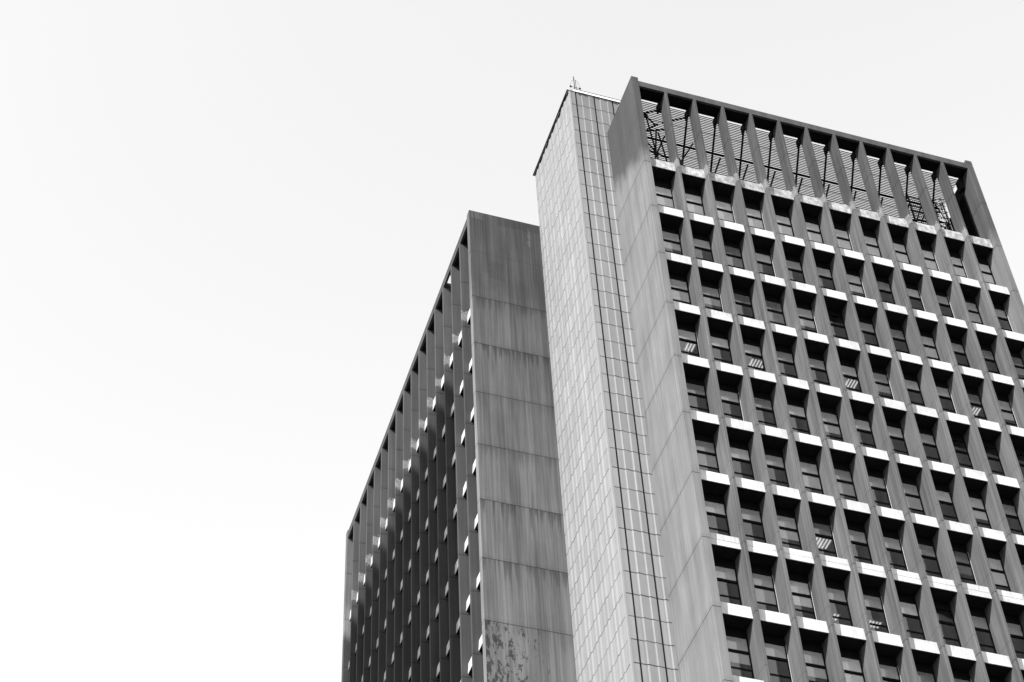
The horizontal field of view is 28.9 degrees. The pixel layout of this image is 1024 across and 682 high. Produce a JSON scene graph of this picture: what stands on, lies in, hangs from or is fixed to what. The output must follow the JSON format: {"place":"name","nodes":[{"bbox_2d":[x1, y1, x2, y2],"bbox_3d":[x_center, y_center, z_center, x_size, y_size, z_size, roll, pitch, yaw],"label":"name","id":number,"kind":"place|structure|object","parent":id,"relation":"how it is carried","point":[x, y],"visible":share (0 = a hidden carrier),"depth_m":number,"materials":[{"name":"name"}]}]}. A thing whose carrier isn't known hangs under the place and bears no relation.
{"place":"outdoors","nodes":[
{"label":"outdoors","id":0,"kind":"place"},
{"bbox_2d":[0,0,1023,681],"label":"sky","id":1,"kind":"structure","parent":0,"point":[230,230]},
{"bbox_3d":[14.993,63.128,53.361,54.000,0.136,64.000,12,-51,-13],"label":"pavement","id":2,"kind":"structure","parent":0,"visible":0},
{"bbox_2d":[341,210,576,681],"bbox_3d":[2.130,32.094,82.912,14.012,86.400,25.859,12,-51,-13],"label":"office tower","id":3,"kind":"structure","parent":2,"relation":"on","point":[456,569],"depth_m":97.72,"materials":[{"name":"concrete"}]},
{"bbox_2d":[533,89,679,681],"bbox_3d":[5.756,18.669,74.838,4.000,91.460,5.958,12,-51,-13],"label":"service tower","id":4,"kind":"structure","parent":2,"relation":"on","point":[622,628],"depth_m":89.78,"materials":[{"name":"concrete"}]},
{"bbox_2d":[607,76,1023,681],"bbox_3d":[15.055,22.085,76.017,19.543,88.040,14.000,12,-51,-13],"label":"office tower","id":5,"kind":"structure","parent":2,"relation":"on","point":[897,476],"depth_m":88.52,"materials":[{"name":"concrete"}]},
{"bbox_2d":[655,185,674,208],"bbox_3d":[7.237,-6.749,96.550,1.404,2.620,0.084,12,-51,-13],"label":"window","id":6,"kind":"structure","parent":5,"relation":"in","point":[664,195],"depth_m":96.97,"materials":[{"name":"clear glass"}]},
{"bbox_2d":[662,230,682,254],"bbox_3d":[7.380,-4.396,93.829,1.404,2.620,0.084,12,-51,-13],"label":"window","id":7,"kind":"structure","parent":5,"relation":"in","point":[671,240],"depth_m":94.29,"materials":[{"name":"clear glass"}]},
{"bbox_2d":[669,277,690,304],"bbox_3d":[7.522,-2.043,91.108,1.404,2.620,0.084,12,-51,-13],"label":"window","id":8,"kind":"structure","parent":5,"relation":"in","point":[679,288],"depth_m":91.50,"materials":[{"name":"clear glass"}]},
{"bbox_2d":[677,328,700,357],"bbox_3d":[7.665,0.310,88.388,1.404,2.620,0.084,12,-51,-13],"label":"window","id":9,"kind":"structure","parent":5,"relation":"in","point":[688,336],"depth_m":89.03,"materials":[{"name":"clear glass"}]},
{"bbox_2d":[683,343,695,351],"bbox_3d":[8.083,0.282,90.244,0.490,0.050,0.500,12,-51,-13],"label":"ceiling light","id":10,"kind":"object","parent":5,"relation":"attached to","point":[690,347],"visible":0.86,"depth_m":90.24,"materials":[{"name":"white"}]},
{"bbox_2d":[685,192,704,215],"bbox_3d":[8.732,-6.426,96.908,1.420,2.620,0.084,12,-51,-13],"label":"window","id":11,"kind":"structure","parent":5,"relation":"in","point":[695,205],"depth_m":97.33,"materials":[{"name":"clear glass"}]},
{"bbox_2d":[686,381,709,413],"bbox_3d":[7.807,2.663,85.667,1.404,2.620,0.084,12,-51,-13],"label":"window","id":12,"kind":"structure","parent":5,"relation":"in","point":[693,389],"depth_m":86.31,"materials":[{"name":"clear glass"}]},
{"bbox_2d":[693,237,713,262],"bbox_3d":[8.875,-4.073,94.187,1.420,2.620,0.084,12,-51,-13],"label":"window","id":13,"kind":"structure","parent":5,"relation":"in","point":[700,244],"depth_m":94.86,"materials":[{"name":"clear glass"}]},
{"bbox_2d":[695,438,719,472],"bbox_3d":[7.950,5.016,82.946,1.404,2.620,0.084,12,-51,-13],"label":"window","id":14,"kind":"structure","parent":5,"relation":"in","point":[706,450],"depth_m":83.33,"materials":[{"name":"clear glass"}]},
{"bbox_2d":[701,284,723,311],"bbox_3d":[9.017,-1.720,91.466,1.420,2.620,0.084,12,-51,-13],"label":"window","id":15,"kind":"structure","parent":5,"relation":"in","point":[711,295],"depth_m":91.91,"materials":[{"name":"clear glass"}]},
{"bbox_2d":[704,499,729,535],"bbox_3d":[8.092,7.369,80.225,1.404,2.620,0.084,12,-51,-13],"label":"window","id":16,"kind":"structure","parent":5,"relation":"in","point":[713,508],"depth_m":80.88,"materials":[{"name":"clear glass"}]},
{"bbox_2d":[710,335,732,364],"bbox_3d":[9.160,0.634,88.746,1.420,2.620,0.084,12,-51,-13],"label":"window","id":17,"kind":"structure","parent":5,"relation":"in","point":[720,343],"depth_m":89.40,"materials":[{"name":"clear glass"}]},
{"bbox_2d":[715,199,735,222],"bbox_3d":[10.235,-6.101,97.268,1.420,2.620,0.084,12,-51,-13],"label":"window","id":18,"kind":"structure","parent":5,"relation":"in","point":[725,212],"depth_m":97.71,"materials":[{"name":"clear glass"}]},
{"bbox_2d":[715,564,741,605],"bbox_3d":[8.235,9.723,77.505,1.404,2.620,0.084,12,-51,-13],"label":"window","id":19,"kind":"structure","parent":5,"relation":"in","point":[725,574],"depth_m":78.15,"materials":[{"name":"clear glass"}]},
{"bbox_2d":[720,389,743,420],"bbox_3d":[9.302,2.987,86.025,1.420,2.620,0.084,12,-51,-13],"label":"window","id":20,"kind":"structure","parent":5,"relation":"in","point":[729,397],"depth_m":86.67,"materials":[{"name":"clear glass"}]},
{"bbox_2d":[724,244,744,269],"bbox_3d":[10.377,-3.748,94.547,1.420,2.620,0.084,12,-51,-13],"label":"window","id":21,"kind":"structure","parent":5,"relation":"in","point":[733,254],"depth_m":94.96,"materials":[{"name":"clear glass"}]},
{"bbox_2d":[726,634,753,678],"bbox_3d":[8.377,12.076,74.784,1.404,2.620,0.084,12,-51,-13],"label":"window","id":22,"kind":"structure","parent":5,"relation":"in","point":[738,647],"depth_m":75.23,"materials":[{"name":"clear glass"}]},
{"bbox_2d":[730,446,754,480],"bbox_3d":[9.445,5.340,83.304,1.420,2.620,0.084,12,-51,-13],"label":"window","id":23,"kind":"structure","parent":5,"relation":"in","point":[738,454],"depth_m":83.96,"materials":[{"name":"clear glass"}]},
{"bbox_2d":[733,292,754,318],"bbox_3d":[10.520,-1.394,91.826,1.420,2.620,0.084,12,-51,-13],"label":"window","id":24,"kind":"structure","parent":5,"relation":"in","point":[740,299],"depth_m":92.49,"materials":[{"name":"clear glass"}]},
{"bbox_2d":[740,506,766,542],"bbox_3d":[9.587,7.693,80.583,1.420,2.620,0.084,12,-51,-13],"label":"window","id":25,"kind":"structure","parent":5,"relation":"in","point":[752,516],"depth_m":81.24,"materials":[{"name":"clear glass"}]},
{"bbox_2d":[743,342,765,371],"bbox_3d":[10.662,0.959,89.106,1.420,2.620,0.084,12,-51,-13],"label":"window","id":26,"kind":"structure","parent":5,"relation":"in","point":[751,350],"depth_m":89.77,"materials":[{"name":"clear glass"}]},
{"bbox_2d":[745,206,764,229],"bbox_3d":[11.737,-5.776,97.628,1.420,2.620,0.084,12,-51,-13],"label":"window","id":27,"kind":"structure","parent":5,"relation":"in","point":[755,218],"depth_m":98.04,"materials":[{"name":"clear glass"}]},
{"bbox_2d":[748,358,762,369],"bbox_3d":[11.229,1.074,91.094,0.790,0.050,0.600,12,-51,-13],"label":"ceiling light","id":28,"kind":"object","parent":5,"relation":"attached to","point":[754,362],"visible":0.64,"depth_m":91.04,"materials":[{"name":"white"}]},
{"bbox_2d":[754,396,776,427],"bbox_3d":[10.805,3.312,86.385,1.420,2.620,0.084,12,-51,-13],"label":"window","id":29,"kind":"structure","parent":5,"relation":"in","point":[762,404],"depth_m":87.03,"materials":[{"name":"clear glass"}]},
{"bbox_2d":[755,252,775,276],"bbox_3d":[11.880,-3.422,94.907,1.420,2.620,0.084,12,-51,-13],"label":"window","id":30,"kind":"structure","parent":5,"relation":"in","point":[765,259],"depth_m":95.59,"materials":[{"name":"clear glass"}]},
{"bbox_2d":[752,572,779,612],"bbox_3d":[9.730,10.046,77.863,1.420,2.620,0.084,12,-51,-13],"label":"window","id":31,"kind":"structure","parent":5,"relation":"in","point":[764,585],"depth_m":78.24,"materials":[{"name":"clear glass"}]},
{"bbox_2d":[765,299,786,325],"bbox_3d":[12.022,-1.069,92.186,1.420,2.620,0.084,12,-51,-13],"label":"window","id":32,"kind":"structure","parent":5,"relation":"in","point":[775,309],"depth_m":92.59,"materials":[{"name":"grey glass"}]},
{"bbox_2d":[765,453,789,487],"bbox_3d":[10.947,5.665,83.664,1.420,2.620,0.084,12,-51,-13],"label":"window","id":33,"kind":"structure","parent":5,"relation":"in","point":[776,462],"depth_m":84.31,"materials":[{"name":"grey glass"}]},
{"bbox_2d":[764,641,792,681],"bbox_3d":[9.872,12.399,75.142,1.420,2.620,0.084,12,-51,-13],"label":"window","id":34,"kind":"structure","parent":5,"relation":"in","point":[774,651],"depth_m":75.80,"materials":[{"name":"grey glass"}]},
{"bbox_2d":[775,214,794,236],"bbox_3d":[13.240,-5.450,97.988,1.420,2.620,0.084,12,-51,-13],"label":"window","id":35,"kind":"structure","parent":5,"relation":"in","point":[784,223],"depth_m":98.43,"materials":[{"name":"grey glass"}]},
{"bbox_2d":[776,350,797,378],"bbox_3d":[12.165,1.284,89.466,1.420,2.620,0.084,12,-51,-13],"label":"window","id":36,"kind":"structure","parent":5,"relation":"in","point":[783,357],"depth_m":90.12,"materials":[{"name":"grey glass"}]},
{"bbox_2d":[777,514,802,550],"bbox_3d":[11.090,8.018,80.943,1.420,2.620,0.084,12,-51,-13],"label":"window","id":37,"kind":"structure","parent":5,"relation":"in","point":[788,527],"depth_m":81.40,"materials":[{"name":"grey glass"}]},
{"bbox_2d":[786,259,805,283],"bbox_3d":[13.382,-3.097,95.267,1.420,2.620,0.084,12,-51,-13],"label":"window","id":38,"kind":"structure","parent":5,"relation":"in","point":[795,266],"depth_m":95.94,"materials":[{"name":"grey glass"}]},
{"bbox_2d":[787,403,810,434],"bbox_3d":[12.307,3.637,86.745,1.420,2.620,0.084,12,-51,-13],"label":"window","id":39,"kind":"structure","parent":5,"relation":"in","point":[795,411],"depth_m":87.39,"materials":[{"name":"grey glass"}]},
{"bbox_2d":[789,579,816,619],"bbox_3d":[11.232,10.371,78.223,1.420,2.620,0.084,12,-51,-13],"label":"window","id":40,"kind":"structure","parent":5,"relation":"in","point":[801,590],"depth_m":78.67,"materials":[{"name":"grey glass"}]},
{"bbox_2d":[797,306,817,332],"bbox_3d":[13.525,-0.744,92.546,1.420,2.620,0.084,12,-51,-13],"label":"window","id":41,"kind":"structure","parent":5,"relation":"in","point":[806,316],"depth_m":92.98,"materials":[{"name":"grey glass"}]},
{"bbox_2d":[799,460,823,494],"bbox_3d":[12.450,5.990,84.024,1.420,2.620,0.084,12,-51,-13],"label":"window","id":42,"kind":"structure","parent":5,"relation":"in","point":[810,471],"depth_m":84.44,"materials":[{"name":"grey glass"}]},
{"bbox_2d":[805,221,823,243],"bbox_3d":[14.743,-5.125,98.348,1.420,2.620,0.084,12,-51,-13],"label":"window","id":43,"kind":"structure","parent":5,"relation":"in","point":[813,229],"depth_m":98.76,"materials":[{"name":"grey glass"}]},
{"bbox_2d":[803,648,828,681],"bbox_3d":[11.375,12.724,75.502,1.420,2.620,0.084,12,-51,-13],"label":"window","id":44,"kind":"structure","parent":5,"relation":"in","point":[816,667],"depth_m":76.02,"materials":[{"name":"grey glass"}]},
{"bbox_2d":[808,357,829,385],"bbox_3d":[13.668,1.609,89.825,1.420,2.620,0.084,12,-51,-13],"label":"window","id":45,"kind":"structure","parent":5,"relation":"in","point":[819,365],"depth_m":90.48,"materials":[{"name":"grey glass"}]},
{"bbox_2d":[816,537,831,548],"bbox_3d":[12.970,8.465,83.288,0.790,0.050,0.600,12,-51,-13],"label":"ceiling light","id":46,"kind":"object","parent":5,"relation":"attached to","point":[823,543],"visible":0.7,"depth_m":83.28,"materials":[{"name":"white"}]},
{"bbox_2d":[812,521,837,557],"bbox_3d":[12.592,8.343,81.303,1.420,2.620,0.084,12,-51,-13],"label":"window","id":47,"kind":"structure","parent":5,"relation":"in","point":[822,530],"depth_m":81.96,"materials":[{"name":"grey glass"}]},
{"bbox_2d":[816,266,835,290],"bbox_3d":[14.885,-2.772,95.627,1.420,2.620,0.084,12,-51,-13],"label":"window","id":48,"kind":"structure","parent":5,"relation":"in","point":[825,273],"depth_m":96.31,"materials":[{"name":"grey glass"}]},
{"bbox_2d":[821,410,843,441],"bbox_3d":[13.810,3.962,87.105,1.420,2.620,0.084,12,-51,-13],"label":"window","id":49,"kind":"structure","parent":5,"relation":"in","point":[830,420],"depth_m":87.56,"materials":[{"name":"grey glass"}]},
{"bbox_2d":[832,613,840,620],"bbox_3d":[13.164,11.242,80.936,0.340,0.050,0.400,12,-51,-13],"label":"ceiling light","id":50,"kind":"object","parent":5,"relation":"attached to","point":[835,614],"visible":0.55,"depth_m":80.87,"materials":[{"name":"white"}]},
{"bbox_2d":[828,313,848,339],"bbox_3d":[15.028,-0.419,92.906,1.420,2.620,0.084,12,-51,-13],"label":"window","id":51,"kind":"structure","parent":5,"relation":"in","point":[835,325],"depth_m":93.35,"materials":[{"name":"black glass"}]},
{"bbox_2d":[826,586,852,626],"bbox_3d":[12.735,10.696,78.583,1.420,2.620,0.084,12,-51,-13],"label":"window","id":52,"kind":"structure","parent":5,"relation":"in","point":[836,595],"depth_m":79.24,"materials":[{"name":"grey glass"}]},
{"bbox_2d":[834,228,853,250],"bbox_3d":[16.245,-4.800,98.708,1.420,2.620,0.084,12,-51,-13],"label":"window","id":53,"kind":"structure","parent":5,"relation":"in","point":[843,237],"depth_m":99.15,"materials":[{"name":"grey glass"}]},
{"bbox_2d":[834,467,857,501],"bbox_3d":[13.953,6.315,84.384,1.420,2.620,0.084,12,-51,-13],"label":"window","id":54,"kind":"structure","parent":5,"relation":"in","point":[844,478],"depth_m":84.79,"materials":[{"name":"grey glass"}]},
{"bbox_2d":[845,378,857,388],"bbox_3d":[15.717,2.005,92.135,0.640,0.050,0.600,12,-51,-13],"label":"ceiling light","id":55,"kind":"object","parent":5,"relation":"attached to","point":[851,383],"visible":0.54,"depth_m":92.08,"materials":[{"name":"white"}]},
{"bbox_2d":[841,364,861,392],"bbox_3d":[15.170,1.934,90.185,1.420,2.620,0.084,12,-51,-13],"label":"window","id":56,"kind":"structure","parent":5,"relation":"in","point":[850,372],"depth_m":90.83,"materials":[{"name":"grey glass"}]},
{"bbox_2d":[841,656,865,681],"bbox_3d":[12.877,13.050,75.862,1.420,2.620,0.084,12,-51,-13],"label":"window","id":57,"kind":"structure","parent":5,"relation":"in","point":[853,669],"depth_m":76.49,"materials":[{"name":"grey glass"}]},
{"bbox_2d":[846,273,865,297],"bbox_3d":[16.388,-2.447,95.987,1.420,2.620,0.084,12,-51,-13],"label":"window","id":58,"kind":"structure","parent":5,"relation":"in","point":[855,282],"depth_m":96.45,"materials":[{"name":"grey glass"}]},
{"bbox_2d":[848,528,872,563],"bbox_3d":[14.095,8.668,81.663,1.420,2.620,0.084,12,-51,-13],"label":"window","id":59,"kind":"structure","parent":5,"relation":"in","point":[857,537],"depth_m":82.32,"materials":[{"name":"grey glass"}]},
{"bbox_2d":[854,418,876,448],"bbox_3d":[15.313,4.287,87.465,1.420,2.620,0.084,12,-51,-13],"label":"window","id":60,"kind":"structure","parent":5,"relation":"in","point":[864,426],"depth_m":88.12,"materials":[{"name":"grey glass"}]},
{"bbox_2d":[859,321,879,346],"bbox_3d":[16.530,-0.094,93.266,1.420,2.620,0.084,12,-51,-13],"label":"window","id":61,"kind":"structure","parent":5,"relation":"in","point":[867,328],"depth_m":93.93,"materials":[{"name":"grey glass"}]},
{"bbox_2d":[864,235,881,257],"bbox_3d":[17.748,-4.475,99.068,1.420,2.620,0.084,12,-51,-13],"label":"window","id":62,"kind":"structure","parent":5,"relation":"in","point":[873,248],"depth_m":99.51,"materials":[{"name":"grey glass"}]},
{"bbox_2d":[869,619,882,627],"bbox_3d":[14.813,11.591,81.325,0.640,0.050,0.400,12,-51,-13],"label":"ceiling light","id":63,"kind":"object","parent":5,"relation":"attached to","point":[875,622],"visible":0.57,"depth_m":81.28,"materials":[{"name":"white"}]},
{"bbox_2d":[863,593,889,633],"bbox_3d":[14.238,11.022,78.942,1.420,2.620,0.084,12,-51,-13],"label":"window","id":64,"kind":"structure","parent":5,"relation":"in","point":[872,602],"depth_m":79.59,"materials":[{"name":"grey glass"}]},
{"bbox_2d":[868,475,891,508],"bbox_3d":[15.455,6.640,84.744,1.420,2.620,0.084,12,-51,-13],"label":"window","id":65,"kind":"structure","parent":5,"relation":"in","point":[877,483],"depth_m":85.39,"materials":[{"name":"grey glass"}]},
{"bbox_2d":[872,371,893,399],"bbox_3d":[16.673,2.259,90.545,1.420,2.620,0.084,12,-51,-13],"label":"window","id":66,"kind":"structure","parent":5,"relation":"in","point":[882,382],"depth_m":91.01,"materials":[{"name":"grey glass"}]},
{"bbox_2d":[876,280,895,304],"bbox_3d":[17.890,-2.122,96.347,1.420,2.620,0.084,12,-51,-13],"label":"window","id":67,"kind":"structure","parent":5,"relation":"in","point":[884,287],"depth_m":97.03,"materials":[{"name":"grey glass"}]},
{"bbox_2d":[879,663,901,681],"bbox_3d":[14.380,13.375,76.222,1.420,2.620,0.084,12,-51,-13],"label":"window","id":68,"kind":"structure","parent":5,"relation":"in","point":[890,673],"depth_m":76.99,"materials":[{"name":"grey glass"}]},
{"bbox_2d":[883,535,908,571],"bbox_3d":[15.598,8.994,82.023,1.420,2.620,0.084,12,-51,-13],"label":"window","id":69,"kind":"structure","parent":5,"relation":"in","point":[892,544],"depth_m":82.68,"materials":[{"name":"grey glass"}]},
{"bbox_2d":[887,425,908,455],"bbox_3d":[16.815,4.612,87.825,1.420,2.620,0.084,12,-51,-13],"label":"window","id":70,"kind":"structure","parent":5,"relation":"in","point":[896,433],"depth_m":88.49,"materials":[{"name":"grey glass"}]},
{"bbox_2d":[890,328,909,353],"bbox_3d":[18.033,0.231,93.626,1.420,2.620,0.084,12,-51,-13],"label":"window","id":71,"kind":"structure","parent":5,"relation":"in","point":[898,335],"depth_m":94.29,"materials":[{"name":"grey glass"}]},
{"bbox_2d":[893,242,910,264],"bbox_3d":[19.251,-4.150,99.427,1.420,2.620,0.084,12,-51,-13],"label":"window","id":72,"kind":"structure","parent":5,"relation":"in","point":[900,249],"depth_m":99.88,"materials":[{"name":"grey glass"}]},
{"bbox_2d":[899,600,925,639],"bbox_3d":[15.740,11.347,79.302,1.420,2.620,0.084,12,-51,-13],"label":"window","id":73,"kind":"structure","parent":5,"relation":"in","point":[909,609],"depth_m":79.96,"materials":[{"name":"grey glass"}]},
{"bbox_2d":[902,482,925,515],"bbox_3d":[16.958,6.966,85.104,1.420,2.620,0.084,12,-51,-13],"label":"window","id":74,"kind":"structure","parent":5,"relation":"in","point":[912,494],"depth_m":85.51,"materials":[{"name":"grey glass"}]},
{"bbox_2d":[904,378,924,406],"bbox_3d":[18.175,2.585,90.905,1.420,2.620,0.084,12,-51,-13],"label":"window","id":75,"kind":"structure","parent":5,"relation":"in","point":[912,385],"depth_m":91.57,"materials":[{"name":"grey glass"}]},
{"bbox_2d":[906,287,925,311],"bbox_3d":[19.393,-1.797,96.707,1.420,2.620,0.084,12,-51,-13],"label":"window","id":76,"kind":"structure","parent":5,"relation":"in","point":[914,294],"depth_m":97.38,"materials":[{"name":"grey glass"}]},
{"bbox_2d":[916,669,936,681],"bbox_3d":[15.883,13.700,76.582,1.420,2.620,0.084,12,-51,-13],"label":"window","id":77,"kind":"structure","parent":5,"relation":"in","point":[923,676],"depth_m":77.46,"materials":[{"name":"grey glass"}]},
{"bbox_2d":[907,194,951,229],"bbox_3d":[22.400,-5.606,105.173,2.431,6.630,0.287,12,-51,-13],"label":"lattice frame","id":78,"kind":"object","parent":5,"relation":"on","point":[919,212],"visible":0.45,"depth_m":106.73,"materials":[{"name":"black metal"}]},
{"bbox_2d":[918,542,942,577],"bbox_3d":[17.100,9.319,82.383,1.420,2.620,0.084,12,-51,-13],"label":"window","id":79,"kind":"structure","parent":5,"relation":"in","point":[927,551],"depth_m":83.05,"materials":[{"name":"grey glass"}]},
{"bbox_2d":[919,432,941,462],"bbox_3d":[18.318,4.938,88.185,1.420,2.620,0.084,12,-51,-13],"label":"window","id":80,"kind":"structure","parent":5,"relation":"in","point":[927,439],"depth_m":88.83,"materials":[{"name":"grey glass"}]},
{"bbox_2d":[921,335,939,360],"bbox_3d":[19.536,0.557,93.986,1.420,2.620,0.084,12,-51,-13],"label":"window","id":81,"kind":"structure","parent":5,"relation":"in","point":[929,344],"depth_m":94.40,"materials":[{"name":"grey glass"}]},
{"bbox_2d":[922,249,939,270],"bbox_3d":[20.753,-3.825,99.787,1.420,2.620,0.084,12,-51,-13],"label":"window","id":82,"kind":"structure","parent":5,"relation":"in","point":[929,256],"depth_m":100.25,"materials":[{"name":"grey glass"}]},
{"bbox_2d":[935,196,952,230],"bbox_3d":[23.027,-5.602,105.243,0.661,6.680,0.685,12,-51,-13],"label":"caged ladder","id":83,"kind":"object","parent":5,"relation":"on","point":[948,218],"visible":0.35,"depth_m":106.61,"materials":[{"name":"metal"}]},
{"bbox_2d":[936,294,954,317],"bbox_3d":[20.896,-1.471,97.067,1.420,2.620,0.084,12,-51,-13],"label":"window","id":84,"kind":"structure","parent":5,"relation":"in","point":[943,301],"depth_m":97.76,"materials":[{"name":"grey glass"}]},
{"bbox_2d":[936,385,956,413],"bbox_3d":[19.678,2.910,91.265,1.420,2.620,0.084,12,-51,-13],"label":"window","id":85,"kind":"structure","parent":5,"relation":"in","point":[943,392],"depth_m":91.92,"materials":[{"name":"grey glass"}]},
{"bbox_2d":[935,489,958,521],"bbox_3d":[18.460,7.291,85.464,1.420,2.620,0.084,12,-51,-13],"label":"window","id":86,"kind":"structure","parent":5,"relation":"in","point":[944,497],"depth_m":86.12,"materials":[{"name":"grey glass"}]},
{"bbox_2d":[935,607,961,646],"bbox_3d":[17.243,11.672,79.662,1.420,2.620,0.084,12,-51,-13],"label":"window","id":87,"kind":"structure","parent":5,"relation":"in","point":[940,622],"depth_m":80.10,"materials":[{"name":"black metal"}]},
{"bbox_2d":[950,256,967,277],"bbox_3d":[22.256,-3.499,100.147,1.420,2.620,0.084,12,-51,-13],"label":"window","id":88,"kind":"structure","parent":5,"relation":"in","point":[957,262],"depth_m":100.61,"materials":[{"name":"grey glass"}]},
{"bbox_2d":[951,342,970,367],"bbox_3d":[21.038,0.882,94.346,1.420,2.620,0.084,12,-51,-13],"label":"window","id":89,"kind":"structure","parent":5,"relation":"in","point":[958,348],"depth_m":95.00,"materials":[{"name":"grey glass"}]},
{"bbox_2d":[953,676,970,681],"bbox_3d":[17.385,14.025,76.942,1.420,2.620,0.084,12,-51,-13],"label":"window","id":90,"kind":"structure","parent":5,"relation":"in","point":[957,679],"depth_m":77.94,"materials":[{"name":"grey glass"}]},
{"bbox_2d":[952,439,973,469],"bbox_3d":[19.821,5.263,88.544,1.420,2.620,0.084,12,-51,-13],"label":"window","id":91,"kind":"structure","parent":5,"relation":"in","point":[957,451],"depth_m":88.99,"materials":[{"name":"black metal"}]},
{"bbox_2d":[952,549,976,584],"bbox_3d":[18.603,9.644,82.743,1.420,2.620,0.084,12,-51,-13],"label":"window","id":92,"kind":"structure","parent":5,"relation":"in","point":[962,558],"depth_m":83.21,"materials":[{"name":"grey glass"}]},
{"bbox_2d":[965,301,983,324],"bbox_3d":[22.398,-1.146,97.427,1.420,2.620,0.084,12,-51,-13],"label":"window","id":93,"kind":"structure","parent":5,"relation":"in","point":[974,313],"depth_m":97.85,"materials":[{"name":"grey glass"}]},
{"bbox_2d":[972,406,981,415],"bbox_3d":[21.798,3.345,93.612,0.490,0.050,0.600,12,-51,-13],"label":"ceiling light","id":94,"kind":"object","parent":5,"relation":"attached to","point":[976,410],"visible":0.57,"depth_m":93.53,"materials":[{"name":"white"}]},
{"bbox_2d":[967,392,987,420],"bbox_3d":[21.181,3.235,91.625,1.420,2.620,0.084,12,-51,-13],"label":"window","id":95,"kind":"structure","parent":5,"relation":"in","point":[975,400],"depth_m":92.31,"materials":[{"name":"grey glass"}]},
{"bbox_2d":[969,496,991,528],"bbox_3d":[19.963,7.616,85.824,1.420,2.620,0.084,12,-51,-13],"label":"window","id":96,"kind":"structure","parent":5,"relation":"in","point":[978,506],"depth_m":86.29,"materials":[{"name":"grey glass"}]},
{"bbox_2d":[971,614,996,653],"bbox_3d":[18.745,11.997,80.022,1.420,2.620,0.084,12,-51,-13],"label":"window","id":97,"kind":"structure","parent":5,"relation":"in","point":[980,623],"depth_m":80.69,"materials":[{"name":"grey glass"}]},
{"bbox_2d":[978,262,995,284],"bbox_3d":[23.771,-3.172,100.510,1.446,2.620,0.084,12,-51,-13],"label":"window","id":98,"kind":"structure","parent":5,"relation":"in","point":[988,276],"depth_m":100.96,"materials":[{"name":"grey glass"}]},
{"bbox_2d":[981,348,1000,374],"bbox_3d":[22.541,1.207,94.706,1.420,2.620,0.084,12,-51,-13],"label":"window","id":99,"kind":"structure","parent":5,"relation":"in","point":[988,355],"depth_m":95.38,"materials":[{"name":"grey glass"}]},
{"bbox_2d":[983,445,1005,476],"bbox_3d":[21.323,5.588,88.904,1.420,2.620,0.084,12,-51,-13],"label":"window","id":100,"kind":"structure","parent":5,"relation":"in","point":[989,458],"depth_m":89.36,"materials":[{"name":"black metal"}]},
{"bbox_2d":[987,556,1010,591],"bbox_3d":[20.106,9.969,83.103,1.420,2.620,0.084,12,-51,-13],"label":"window","id":101,"kind":"structure","parent":5,"relation":"in","point":[996,565],"depth_m":83.51,"materials":[{"name":"grey glass"}]},
{"bbox_2d":[994,307,1012,331],"bbox_3d":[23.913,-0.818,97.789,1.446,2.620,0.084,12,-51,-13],"label":"window","id":102,"kind":"structure","parent":5,"relation":"in","point":[1001,314],"depth_m":98.48,"materials":[{"name":"grey glass"}]},
{"bbox_2d":[998,399,1017,426],"bbox_3d":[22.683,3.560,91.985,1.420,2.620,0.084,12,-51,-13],"label":"window","id":103,"kind":"structure","parent":5,"relation":"in","point":[1006,408],"depth_m":92.44,"materials":[{"name":"grey glass"}]},
{"bbox_2d":[1001,502,1023,535],"bbox_3d":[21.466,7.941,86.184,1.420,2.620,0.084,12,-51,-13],"label":"window","id":104,"kind":"structure","parent":5,"relation":"in","point":[1010,510],"depth_m":86.84,"materials":[{"name":"grey glass"}]},
{"bbox_2d":[1006,621,1023,653],"bbox_3d":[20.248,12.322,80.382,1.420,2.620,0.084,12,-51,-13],"label":"window","id":105,"kind":"structure","parent":5,"relation":"in","point":[1015,629],"depth_m":81.12,"materials":[{"name":"grey glass"}]},
{"bbox_2d":[1011,355,1023,379],"bbox_3d":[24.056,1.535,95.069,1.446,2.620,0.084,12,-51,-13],"label":"window","id":106,"kind":"structure","parent":5,"relation":"in","point":[1018,362],"depth_m":95.71,"materials":[{"name":"grey glass"}]},
{"bbox_2d":[1015,452,1023,466],"bbox_3d":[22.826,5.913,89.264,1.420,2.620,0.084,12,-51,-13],"label":"window","id":107,"kind":"structure","parent":5,"relation":"in","point":[1022,465],"depth_m":90.24,"materials":[{"name":"black glass"}]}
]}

